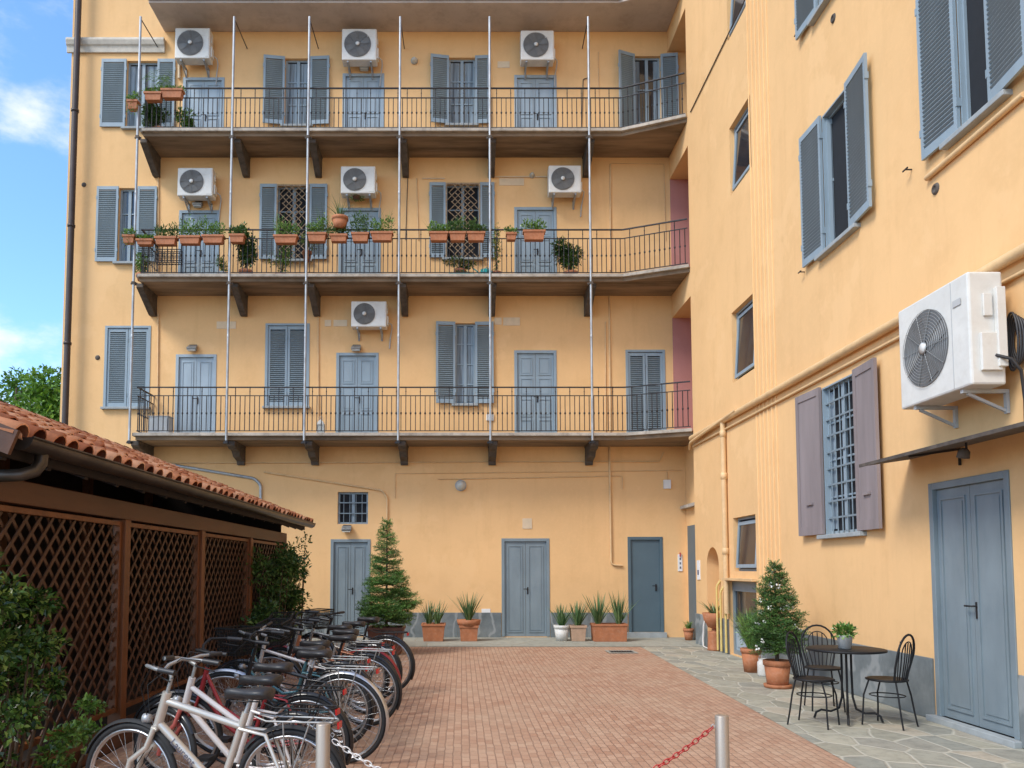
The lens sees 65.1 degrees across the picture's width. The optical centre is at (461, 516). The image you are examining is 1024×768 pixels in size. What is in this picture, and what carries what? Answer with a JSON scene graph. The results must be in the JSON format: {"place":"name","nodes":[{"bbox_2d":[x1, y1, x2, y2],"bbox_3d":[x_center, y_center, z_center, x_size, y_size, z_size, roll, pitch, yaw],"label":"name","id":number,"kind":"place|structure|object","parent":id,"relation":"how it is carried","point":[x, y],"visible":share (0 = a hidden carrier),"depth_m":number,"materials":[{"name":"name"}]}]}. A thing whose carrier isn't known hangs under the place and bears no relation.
{"place":"outdoors","nodes":[
{"label":"outdoors","id":0,"kind":"place"},
{"bbox_2d":[0,0,72,403],"label":"sky","id":1,"kind":"structure","parent":0,"point":[35,62],"materials":[{"name":"blue"}]},
{"bbox_2d":[0,653,239,767],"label":"ground","id":2,"kind":"structure","parent":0,"point":[132,709],"depth_m":10.38,"materials":[{"name":"soil"}]},
{"bbox_2d":[0,552,73,767],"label":"shrub","id":3,"kind":"object","parent":2,"relation":"on","point":[16,607],"visible":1,"depth_m":5.56,"materials":[{"name":"green plant"}]},
{"bbox_2d":[31,692,108,767],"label":"shrub","id":4,"kind":"object","parent":2,"relation":"on","point":[76,732],"visible":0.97,"depth_m":5.96,"materials":[{"name":"green plant"}]},
{"bbox_2d":[0,400,315,767],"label":"bicycle shed","id":5,"kind":"structure","parent":2,"relation":"on","point":[125,552],"depth_m":8.78,"materials":[{"name":"red wood"}]},
{"bbox_2d":[238,542,312,663],"bbox_3d":[-3.036,1.414,12.986,1.010,2.032,3.026,0,-4,0],"label":"shrub","id":6,"kind":"object","parent":2,"relation":"on","point":[286,569],"visible":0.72,"depth_m":12.85,"materials":[{"name":"green plant"}]},
{"bbox_2d":[82,647,855,767],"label":"brick paving","id":7,"kind":"structure","parent":0,"point":[530,707],"depth_m":8.39,"materials":[{"name":"red brick"}]},
{"bbox_2d":[85,657,345,767],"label":"bicycle","id":8,"kind":"object","parent":7,"relation":"on","point":[162,736],"visible":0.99,"depth_m":4.68,"materials":[{"name":"beige paint"}]},
{"bbox_2d":[133,651,344,767],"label":"bicycle","id":9,"kind":"object","parent":7,"relation":"on","point":[182,718],"visible":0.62,"depth_m":5.29,"materials":[{"name":"white paint"}]},
{"bbox_2d":[133,636,353,767],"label":"bicycle","id":10,"kind":"object","parent":7,"relation":"on","point":[280,668],"visible":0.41,"depth_m":5.86,"materials":[{"name":"red paint"}]},
{"bbox_2d":[184,630,388,762],"bbox_3d":[-1.450,1.489,6.635,1.779,1.045,0.496,-1,-1,12],"label":"bicycle","id":11,"kind":"object","parent":7,"relation":"on","point":[370,688],"visible":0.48,"depth_m":6.52,"materials":[{"name":"black paint"}]},
{"bbox_2d":[205,625,374,745],"bbox_3d":[-1.597,1.520,7.168,1.699,1.059,0.547,-1,0,12],"label":"bicycle","id":12,"kind":"object","parent":7,"relation":"on","point":[366,695],"visible":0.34,"depth_m":7.16,"materials":[{"name":"teal paint"}]},
{"bbox_2d":[210,621,376,736],"bbox_3d":[-1.620,1.562,7.636,1.725,1.036,0.586,-1,1,15],"label":"bicycle","id":13,"kind":"object","parent":7,"relation":"on","point":[326,643],"visible":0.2,"depth_m":7.58,"materials":[{"name":"white paint"}]},
{"bbox_2d":[240,618,401,726],"bbox_3d":[-1.444,1.585,8.167,1.767,1.054,0.574,-1,0,14],"label":"bicycle","id":14,"kind":"object","parent":7,"relation":"on","point":[387,666],"visible":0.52,"depth_m":8.07,"materials":[{"name":"black paint"}]},
{"bbox_2d":[252,610,389,706],"bbox_3d":[-1.642,1.651,9.370,1.705,1.076,0.566,0,-4,5],"label":"bicycle","id":15,"kind":"object","parent":7,"relation":"on","point":[340,627],"visible":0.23,"depth_m":9.22,"materials":[{"name":"beige paint"}]},
{"bbox_2d":[315,722,334,767],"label":"bollard","id":16,"kind":"object","parent":7,"relation":"on","point":[323,734],"visible":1,"depth_m":4.26,"materials":[{"name":"metal"}]},
{"bbox_2d":[258,617,401,713],"bbox_3d":[-1.505,1.629,8.757,1.747,1.049,0.574,-1,1,13],"label":"bicycle","id":17,"kind":"object","parent":7,"relation":"on","point":[285,648],"visible":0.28,"depth_m":8.69,"materials":[{"name":"orange metal"}]},
{"bbox_2d":[268,611,402,697],"bbox_3d":[-1.546,1.699,9.760,1.744,1.033,0.591,-1,-1,16],"label":"bicycle","id":18,"kind":"object","parent":7,"relation":"on","point":[395,656],"visible":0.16,"depth_m":9.64,"materials":[{"name":"grey metal"}]},
{"bbox_2d":[293,608,414,690],"bbox_3d":[-1.417,1.729,10.373,1.720,1.050,0.573,0,-4,5],"label":"bicycle","id":19,"kind":"object","parent":7,"relation":"on","point":[401,643],"visible":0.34,"depth_m":10.22,"materials":[{"name":"black paint"}]},
{"bbox_2d":[355,517,423,654],"bbox_3d":[-1.350,1.262,14.937,1.336,2.564,1.333,0,-4,0],"label":"potted conifer","id":20,"kind":"object","parent":7,"relation":"on","point":[396,612],"visible":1,"depth_m":14.78,"materials":[{"name":"green plant"}]},
{"bbox_2d":[711,714,729,767],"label":"bollard","id":21,"kind":"object","parent":7,"relation":"on","point":[722,755],"visible":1,"depth_m":4.50,"materials":[{"name":"metal"}]},
{"bbox_2d":[331,726,713,767],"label":"barrier chain","id":22,"kind":"object","parent":21,"relation":"hanging from","point":[658,765],"visible":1,"depth_m":4.49,"materials":[{"name":"red plastic"}]},
{"bbox_2d":[307,637,702,646],"bbox_3d":[-2.100,2.694,17.272,14.800,0.001,2.220,0,-4,0],"label":"stone strip","id":23,"kind":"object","parent":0,"point":[541,642],"depth_m":17.06,"materials":[{"name":"grey stone"}]},
{"bbox_2d":[419,601,447,641],"bbox_3d":[-0.578,2.255,17.471,0.760,0.902,0.726,-3,-5,39],"label":"potted aloe","id":24,"kind":"object","parent":23,"relation":"on","point":[433,632],"visible":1,"depth_m":17.29,"materials":[{"name":"ceramic"}]},
{"bbox_2d":[452,592,483,640],"bbox_3d":[0.064,2.163,17.471,0.797,1.086,0.745,2,-4,-24],"label":"potted aloe","id":25,"kind":"object","parent":23,"relation":"on","point":[468,626],"visible":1,"depth_m":17.30,"materials":[{"name":"ceramic"}]},
{"bbox_2d":[545,604,574,640],"bbox_3d":[2.211,2.295,17.470,0.756,0.822,0.650,0,-4,0],"label":"potted aloe","id":26,"kind":"object","parent":23,"relation":"on","point":[561,628],"visible":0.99,"depth_m":17.37,"materials":[{"name":"ceramic"}]},
{"bbox_2d":[565,601,592,640],"bbox_3d":[2.573,2.267,17.486,0.578,0.880,0.725,2,-4,-29],"label":"potted aloe","id":27,"kind":"object","parent":23,"relation":"on","point":[577,629],"visible":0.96,"depth_m":17.37,"materials":[{"name":"ceramic"}]},
{"bbox_2d":[582,590,639,641],"bbox_3d":[3.242,2.158,17.515,1.386,1.102,0.858,0,-4,0],"label":"potted aloe","id":28,"kind":"object","parent":23,"relation":"on","point":[609,632],"visible":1,"depth_m":17.26,"materials":[{"name":"ceramic"}]},
{"bbox_2d":[642,647,1023,767],"bbox_3d":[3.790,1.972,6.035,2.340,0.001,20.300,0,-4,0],"label":"stone path","id":29,"kind":"structure","parent":0,"point":[873,742],"depth_m":8.01,"materials":[{"name":"grey stone"}]},
{"bbox_2d":[0,363,60,421],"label":"tree","id":30,"kind":"object","parent":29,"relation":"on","point":[47,395],"visible":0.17,"depth_m":27.47,"materials":[{"name":"green plant"}]},
{"bbox_2d":[60,0,692,637],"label":"apartment building","id":31,"kind":"structure","parent":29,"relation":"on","point":[536,398],"depth_m":18.75,"materials":[{"name":"orange paint"}]},
{"bbox_2d":[100,326,150,409],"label":"window","id":32,"kind":"structure","parent":31,"relation":"in","point":[117,341],"depth_m":18.78,"materials":[{"name":"blue paint"}]},
{"bbox_2d":[94,186,157,264],"bbox_3d":[-7.946,-6.904,19.008,1.448,1.887,0.225,0,-4,0],"label":"window","id":33,"kind":"structure","parent":31,"relation":"in","point":[107,202],"depth_m":18.96,"materials":[{"name":"blue paint"}]},
{"bbox_2d":[125,91,140,114],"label":"planter box","id":34,"kind":"object","parent":31,"relation":"attached to","point":[133,102],"visible":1,"depth_m":18.00,"materials":[{"name":"ceramic"}]},
{"bbox_2d":[99,59,175,129],"bbox_3d":[-7.754,-10.118,19.215,1.790,1.748,0.225,0,-4,0],"label":"window","id":35,"kind":"structure","parent":31,"relation":"in","point":[113,71],"depth_m":19.17,"materials":[{"name":"blue paint"}]},
{"bbox_2d":[134,233,156,246],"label":"planter box","id":36,"kind":"object","parent":31,"relation":"attached to","point":[144,240],"visible":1,"depth_m":17.80,"materials":[{"name":"ceramic"}]},
{"bbox_2d":[140,85,164,102],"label":"planter box","id":37,"kind":"object","parent":31,"relation":"attached to","point":[154,96],"visible":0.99,"depth_m":18.01,"materials":[{"name":"ceramic"}]},
{"bbox_2d":[140,103,169,126],"bbox_3d":[-7.082,-9.158,18.462,0.737,0.849,0.539,0,-4,0],"label":"potted plant","id":38,"kind":"object","parent":31,"relation":"on","point":[154,114],"visible":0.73,"depth_m":18.39,"materials":[{"name":"green plant"}]},
{"bbox_2d":[148,416,173,432],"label":"storage box","id":39,"kind":"object","parent":31,"relation":"on","point":[160,422],"visible":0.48,"depth_m":17.99,"materials":[{"name":"grey plastic"}]},
{"bbox_2d":[152,219,180,246],"bbox_3d":[-6.593,-6.354,17.892,0.601,0.595,0.424,2,-4,-30],"label":"planter box","id":40,"kind":"object","parent":31,"relation":"attached to","point":[164,240],"visible":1,"depth_m":17.82,"materials":[{"name":"ceramic"}]},
{"bbox_2d":[155,249,182,264],"bbox_3d":[-6.523,-5.794,17.841,0.554,0.306,0.162,0,-4,0],"label":"wire basket","id":41,"kind":"object","parent":31,"relation":"attached to","point":[173,256],"visible":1,"depth_m":17.86,"materials":[{"name":"black metal"}]},
{"bbox_2d":[160,83,185,100],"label":"planter box","id":42,"kind":"object","parent":31,"relation":"attached to","point":[173,93],"visible":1,"depth_m":18.02,"materials":[{"name":"ceramic"}]},
{"bbox_2d":[174,107,196,126],"bbox_3d":[-6.374,-9.127,18.431,0.582,0.785,0.393,0,-4,0],"label":"potted plant","id":43,"kind":"object","parent":31,"relation":"on","point":[186,119],"visible":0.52,"depth_m":18.41,"materials":[{"name":"green plant"}]},
{"bbox_2d":[177,214,204,245],"bbox_3d":[-6.052,-6.434,17.879,0.712,0.716,0.558,0,-4,0],"label":"planter box","id":44,"kind":"object","parent":31,"relation":"attached to","point":[190,239],"visible":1,"depth_m":17.82,"materials":[{"name":"ceramic"}]},
{"bbox_2d":[174,354,216,432],"bbox_3d":[-6.226,-2.783,18.747,0.955,2.061,0.143,0,-4,0],"label":"door","id":45,"kind":"structure","parent":31,"relation":"in","point":[192,370],"depth_m":18.75,"materials":[{"name":"blue paint"}]},
{"bbox_2d":[175,28,218,84],"bbox_3d":[-6.287,-10.947,19.014,0.935,1.146,0.460,0,-4,0],"label":"air conditioner","id":46,"kind":"object","parent":31,"relation":"attached to","point":[193,46],"visible":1,"depth_m":18.84,"materials":[{"name":"white metal"}]},
{"bbox_2d":[178,210,219,273],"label":"door","id":47,"kind":"structure","parent":31,"relation":"in","point":[183,214],"depth_m":18.97,"materials":[{"name":"blue paint"}]},
{"bbox_2d":[177,168,221,219],"bbox_3d":[-6.149,-7.590,18.797,0.935,1.072,0.460,0,-4,0],"label":"air conditioner","id":48,"kind":"object","parent":31,"relation":"attached to","point":[196,184],"visible":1,"depth_m":18.62,"materials":[{"name":"white metal"}]},
{"bbox_2d":[182,77,224,126],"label":"door","id":49,"kind":"structure","parent":31,"relation":"in","point":[189,81],"depth_m":19.20,"materials":[{"name":"blue paint"}]},
{"bbox_2d":[201,215,226,244],"bbox_3d":[-5.544,-6.476,17.910,0.641,0.768,0.504,0,-4,0],"label":"planter box","id":50,"kind":"object","parent":31,"relation":"attached to","point":[216,238],"visible":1,"depth_m":17.83,"materials":[{"name":"ceramic"}]},
{"bbox_2d":[224,220,247,243],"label":"planter box","id":51,"kind":"object","parent":31,"relation":"attached to","point":[237,237],"visible":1,"depth_m":17.83,"materials":[{"name":"ceramic"}]},
{"bbox_2d":[234,225,256,273],"bbox_3d":[-4.919,-6.024,18.196,0.649,1.295,0.408,0,-4,0],"label":"potted plant","id":52,"kind":"object","parent":31,"relation":"on","point":[244,246],"visible":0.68,"depth_m":18.13,"materials":[{"name":"green plant"}]},
{"bbox_2d":[262,323,309,408],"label":"window","id":53,"kind":"structure","parent":31,"relation":"in","point":[284,342],"depth_m":18.79,"materials":[{"name":"blue paint"}]},
{"bbox_2d":[273,211,301,244],"bbox_3d":[-3.872,-6.498,17.973,0.802,0.820,0.498,0,-4,0],"label":"planter box","id":54,"kind":"object","parent":31,"relation":"attached to","point":[282,238],"visible":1,"depth_m":17.83,"materials":[{"name":"ceramic"}]},
{"bbox_2d":[258,184,327,261],"bbox_3d":[-3.988,-6.963,19.011,1.619,1.888,0.225,0,-4,0],"label":"window","id":55,"kind":"structure","parent":31,"relation":"in","point":[274,199],"depth_m":18.97,"materials":[{"name":"blue paint"}]},
{"bbox_2d":[262,54,329,126],"bbox_3d":[-3.953,-10.179,19.198,1.594,1.748,0.268,0,-4,0],"label":"window","id":56,"kind":"structure","parent":31,"relation":"in","point":[273,70],"depth_m":19.16,"materials":[{"name":"blue paint"}]},
{"bbox_2d":[304,203,332,243],"bbox_3d":[-3.153,-6.518,17.849,0.649,0.770,0.557,2,-4,-33],"label":"planter box","id":57,"kind":"object","parent":31,"relation":"attached to","point":[317,237],"visible":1,"depth_m":17.82,"materials":[{"name":"ceramic"}]},
{"bbox_2d":[326,218,349,243],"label":"planter box","id":58,"kind":"object","parent":31,"relation":"attached to","point":[341,237],"visible":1,"depth_m":17.82,"materials":[{"name":"ceramic"}]},
{"bbox_2d":[327,197,356,229],"bbox_3d":[-2.640,-6.746,17.939,0.749,0.632,1.154,-2,-4,22],"label":"hanging pot","id":59,"kind":"object","parent":31,"relation":"hanging from","point":[339,220],"visible":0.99,"depth_m":17.76,"materials":[{"name":"ceramic"}]},
{"bbox_2d":[330,539,370,635],"bbox_3d":[-2.564,1.636,18.462,0.922,2.237,0.143,0,-4,0],"label":"door","id":60,"kind":"structure","parent":31,"relation":"in","point":[349,565],"depth_m":18.47,"materials":[{"name":"grey paint"}]},
{"bbox_2d":[338,492,367,523],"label":"window","id":61,"kind":"structure","parent":31,"relation":"in","point":[352,506],"depth_m":18.65,"materials":[{"name":"glass"}]},
{"bbox_2d":[336,353,378,432],"bbox_3d":[-2.444,-2.802,18.749,0.993,2.099,0.143,0,-4,0],"label":"door","id":62,"kind":"structure","parent":31,"relation":"in","point":[352,369],"depth_m":18.75,"materials":[{"name":"blue paint"}]},
{"bbox_2d":[344,204,372,243],"bbox_3d":[-2.226,-6.576,17.830,0.700,0.884,0.518,0,-4,0],"label":"planter box","id":63,"kind":"object","parent":31,"relation":"attached to","point":[359,237],"visible":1,"depth_m":17.84,"materials":[{"name":"ceramic"}]},
{"bbox_2d":[338,208,380,273],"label":"door","id":64,"kind":"structure","parent":31,"relation":"in","point":[372,213],"depth_m":18.97,"materials":[{"name":"blue paint"}]},
{"bbox_2d":[341,166,381,217],"bbox_3d":[-2.354,-7.638,18.800,0.920,1.053,0.460,0,-4,0],"label":"air conditioner","id":65,"kind":"object","parent":31,"relation":"attached to","point":[361,181],"visible":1,"depth_m":18.62,"materials":[{"name":"white metal"}]},
{"bbox_2d":[342,29,382,86],"bbox_3d":[-2.353,-10.918,19.012,0.935,1.166,0.460,0,-4,0],"label":"air conditioner","id":66,"kind":"object","parent":31,"relation":"attached to","point":[360,47],"visible":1,"depth_m":18.84,"materials":[{"name":"white metal"}]},
{"bbox_2d":[342,73,383,126],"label":"door","id":67,"kind":"structure","parent":31,"relation":"in","point":[357,79],"depth_m":19.20,"materials":[{"name":"blue paint"}]},
{"bbox_2d":[351,301,392,348],"bbox_3d":[-2.079,-4.460,18.595,0.929,1.001,0.460,0,-4,0],"label":"air conditioner","id":68,"kind":"object","parent":31,"relation":"attached to","point":[369,315],"visible":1,"depth_m":18.42,"materials":[{"name":"white metal"}]},
{"bbox_2d":[367,213,409,242],"bbox_3d":[-1.696,-6.535,17.951,1.080,0.781,0.457,1,-4,-16],"label":"planter box","id":69,"kind":"object","parent":31,"relation":"attached to","point":[380,236],"visible":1,"depth_m":17.82,"materials":[{"name":"ceramic"}]},
{"bbox_2d":[427,220,450,242],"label":"planter box","id":70,"kind":"object","parent":31,"relation":"attached to","point":[436,235],"visible":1,"depth_m":17.81,"materials":[{"name":"ceramic"}]},
{"bbox_2d":[447,215,468,242],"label":"planter box","id":71,"kind":"object","parent":31,"relation":"attached to","point":[457,233],"visible":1,"depth_m":17.82,"materials":[{"name":"ceramic"}]},
{"bbox_2d":[430,53,488,126],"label":"window","id":72,"kind":"structure","parent":31,"relation":"in","point":[445,72],"depth_m":19.17,"materials":[{"name":"blue paint"}]},
{"bbox_2d":[429,182,494,260],"bbox_3d":[0.009,-7.002,19.014,1.562,1.888,0.225,0,-4,0],"label":"window","id":73,"kind":"structure","parent":31,"relation":"in","point":[449,202],"depth_m":18.97,"materials":[{"name":"blue paint"}]},
{"bbox_2d":[435,321,493,405],"bbox_3d":[0.076,-3.580,18.783,1.374,1.999,0.245,0,-4,0],"label":"window","id":74,"kind":"structure","parent":31,"relation":"in","point":[462,350],"depth_m":18.75,"materials":[{"name":"blue paint"}]},
{"bbox_2d":[465,216,486,242],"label":"planter box","id":75,"kind":"object","parent":31,"relation":"attached to","point":[475,236],"visible":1,"depth_m":17.81,"materials":[{"name":"ceramic"}]},
{"bbox_2d":[501,538,549,636],"bbox_3d":[1.476,1.627,18.462,1.107,2.256,0.143,0,-4,0],"label":"door","id":76,"kind":"structure","parent":31,"relation":"in","point":[523,559],"depth_m":18.45,"materials":[{"name":"grey paint"}]},
{"bbox_2d":[520,213,546,241],"bbox_3d":[1.638,-6.461,17.873,0.664,0.586,0.385,0,-4,0],"label":"planter box","id":77,"kind":"object","parent":31,"relation":"attached to","point":[536,233],"visible":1,"depth_m":17.81,"materials":[{"name":"ceramic"}]},
{"bbox_2d":[514,75,556,126],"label":"door","id":78,"kind":"structure","parent":31,"relation":"in","point":[531,80],"depth_m":19.20,"materials":[{"name":"blue paint"}]},
{"bbox_2d":[514,207,556,273],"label":"door","id":79,"kind":"structure","parent":31,"relation":"in","point":[549,215],"depth_m":18.98,"materials":[{"name":"blue paint"}]},
{"bbox_2d":[514,350,556,432],"bbox_3d":[1.733,-2.831,18.750,0.993,2.157,0.143,0,-4,0],"label":"door","id":80,"kind":"structure","parent":31,"relation":"in","point":[532,368],"depth_m":18.75,"materials":[{"name":"blue paint"}]},
{"bbox_2d":[520,31,557,86],"bbox_3d":[1.843,-10.898,19.011,0.900,1.127,0.460,0,-4,0],"label":"air conditioner","id":81,"kind":"object","parent":31,"relation":"attached to","point":[537,49],"visible":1,"depth_m":18.83,"materials":[{"name":"white metal"}]},
{"bbox_2d":[547,166,583,216],"bbox_3d":[2.465,-7.657,18.801,0.872,1.053,0.460,0,-4,0],"label":"air conditioner","id":82,"kind":"object","parent":31,"relation":"attached to","point":[564,182],"visible":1,"depth_m":18.62,"materials":[{"name":"white metal"}]},
{"bbox_2d":[550,235,585,273],"bbox_3d":[2.430,-5.913,18.267,0.871,1.082,0.460,0,-4,0],"label":"potted plant","id":83,"kind":"object","parent":31,"relation":"on","point":[558,248],"visible":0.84,"depth_m":18.22,"materials":[{"name":"green plant"}]},
{"bbox_2d":[625,350,665,431],"bbox_3d":[4.310,-2.835,18.782,0.925,2.169,0.150,0,-4,0],"label":"door","id":84,"kind":"structure","parent":31,"relation":"in","point":[641,368],"depth_m":18.75,"materials":[{"name":"blue paint"}]},
{"bbox_2d":[627,537,663,631],"bbox_3d":[4.243,1.562,18.516,0.812,2.193,0.243,0,-4,0],"label":"door","id":85,"kind":"structure","parent":31,"relation":"in","point":[645,554],"depth_m":18.46,"materials":[{"name":"blue metal"}]},
{"bbox_2d":[618,49,678,126],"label":"window","id":86,"kind":"structure","parent":31,"relation":"in","point":[632,70],"depth_m":19.15,"materials":[{"name":"blue paint"}]},
{"bbox_2d":[695,600,719,650],"bbox_3d":[4.860,2.077,15.543,0.648,1.012,0.548,0,-4,0],"label":"pedestal planter","id":87,"kind":"object","parent":29,"relation":"on","point":[709,617],"visible":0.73,"depth_m":15.39,"materials":[{"name":"ceramic"}]},
{"bbox_2d":[729,608,761,672],"bbox_3d":[4.421,1.873,12.256,0.884,0.995,0.949,0,-4,0],"label":"potted plant","id":88,"kind":"object","parent":29,"relation":"on","point":[750,660],"visible":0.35,"depth_m":12.17,"materials":[{"name":"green plant"}]},
{"bbox_2d":[738,558,810,688],"bbox_3d":[4.199,1.408,10.705,0.930,1.724,0.886,0,-4,0],"label":"potted conifer","id":89,"kind":"object","parent":29,"relation":"on","point":[770,633],"visible":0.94,"depth_m":10.57,"materials":[{"name":"plant"}]},
{"bbox_2d":[785,631,839,729],"bbox_3d":[3.557,1.639,8.123,0.436,0.932,0.400,-3,-5,42],"label":"bistro chair","id":90,"kind":"object","parent":29,"relation":"on","point":[810,678],"visible":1,"depth_m":8.14,"materials":[{"name":"black metal"}]},
{"bbox_2d":[800,624,845,711],"bbox_3d":[4.083,1.699,9.047,0.400,0.932,0.436,-1,-4,10],"label":"bistro chair","id":91,"kind":"object","parent":29,"relation":"on","point":[826,667],"visible":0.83,"depth_m":9.18,"materials":[{"name":"black metal"}]},
{"bbox_2d":[667,0,1023,748],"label":"apartment wing","id":92,"kind":"structure","parent":29,"relation":"on","point":[851,172],"depth_m":9.99,"materials":[{"name":"orange paint"}]},
{"bbox_2d":[687,525,696,638],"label":"door","id":93,"kind":"structure","parent":92,"relation":"in","point":[690,529],"depth_m":17.91,"materials":[{"name":"blue metal"}]},
{"bbox_2d":[729,0,745,36],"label":"window","id":94,"kind":"structure","parent":92,"relation":"in","point":[735,4],"depth_m":14.59,"materials":[{"name":"blue paint"}]},
{"bbox_2d":[732,107,751,190],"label":"window","id":95,"kind":"structure","parent":92,"relation":"in","point":[741,167],"depth_m":14.35,"materials":[{"name":"blue paint"}]},
{"bbox_2d":[735,299,753,378],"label":"window","id":96,"kind":"structure","parent":92,"relation":"in","point":[744,362],"depth_m":14.17,"materials":[{"name":"grey glass"}]},
{"bbox_2d":[732,581,756,655],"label":"door","id":97,"kind":"structure","parent":92,"relation":"in","point":[743,592],"depth_m":14.40,"materials":[{"name":"grey paint"}]},
{"bbox_2d":[736,515,756,570],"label":"window","id":98,"kind":"structure","parent":92,"relation":"in","point":[746,534],"depth_m":14.06,"materials":[{"name":"glass"}]},
{"bbox_2d":[794,0,829,39],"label":"window","id":99,"kind":"structure","parent":92,"relation":"in","point":[807,12],"depth_m":11.34,"materials":[{"name":"blue paint"}]},
{"bbox_2d":[798,52,871,267],"bbox_3d":[5.115,-4.542,10.534,0.564,1.968,1.973,0,-4,0],"label":"window","id":100,"kind":"structure","parent":92,"relation":"in","point":[845,161],"depth_m":10.71,"materials":[{"name":"blue paint"}]},
{"bbox_2d":[795,357,881,538],"bbox_3d":[4.946,-0.767,10.471,0.219,2.081,2.237,0,-4,0],"label":"window","id":101,"kind":"structure","parent":92,"relation":"in","point":[848,407],"depth_m":10.55,"materials":[{"name":"blue paint"}]},
{"bbox_2d":[899,272,1023,427],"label":"air conditioner","id":102,"kind":"object","parent":92,"relation":"attached to","point":[957,338],"visible":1,"depth_m":7.25,"materials":[{"name":"white metal"}]},
{"bbox_2d":[914,0,1023,160],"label":"window","id":103,"kind":"structure","parent":92,"relation":"in","point":[990,49],"depth_m":7.91,"materials":[{"name":"blue paint"}]},
{"bbox_2d":[928,470,1020,740],"bbox_3d":[4.989,0.817,7.773,0.163,2.412,1.242,0,-4,0],"label":"door","id":104,"kind":"structure","parent":92,"relation":"in","point":[976,657],"depth_m":7.75,"materials":[{"name":"grey paint"}]},
{"bbox_2d":[806,645,887,725],"bbox_3d":[4.001,1.739,8.305,0.770,0.741,0.770,0,-4,0],"label":"bistro table","id":105,"kind":"object","parent":29,"relation":"on","point":[854,650],"visible":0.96,"depth_m":8.26,"materials":[{"name":"black metal"}]},
{"bbox_2d":[831,620,857,648],"bbox_3d":[3.995,1.228,8.349,0.288,0.285,0.291,0,-4,0],"label":"potted herb","id":106,"kind":"object","parent":105,"relation":"on","point":[844,640],"visible":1,"depth_m":8.30,"materials":[{"name":"green plant"}]},
{"bbox_2d":[861,634,918,730],"bbox_3d":[4.311,1.636,8.077,0.400,0.932,0.436,3,-5,-38],"label":"bistro chair","id":107,"kind":"object","parent":29,"relation":"on","point":[893,679],"visible":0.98,"depth_m":7.98,"materials":[{"name":"black metal"}]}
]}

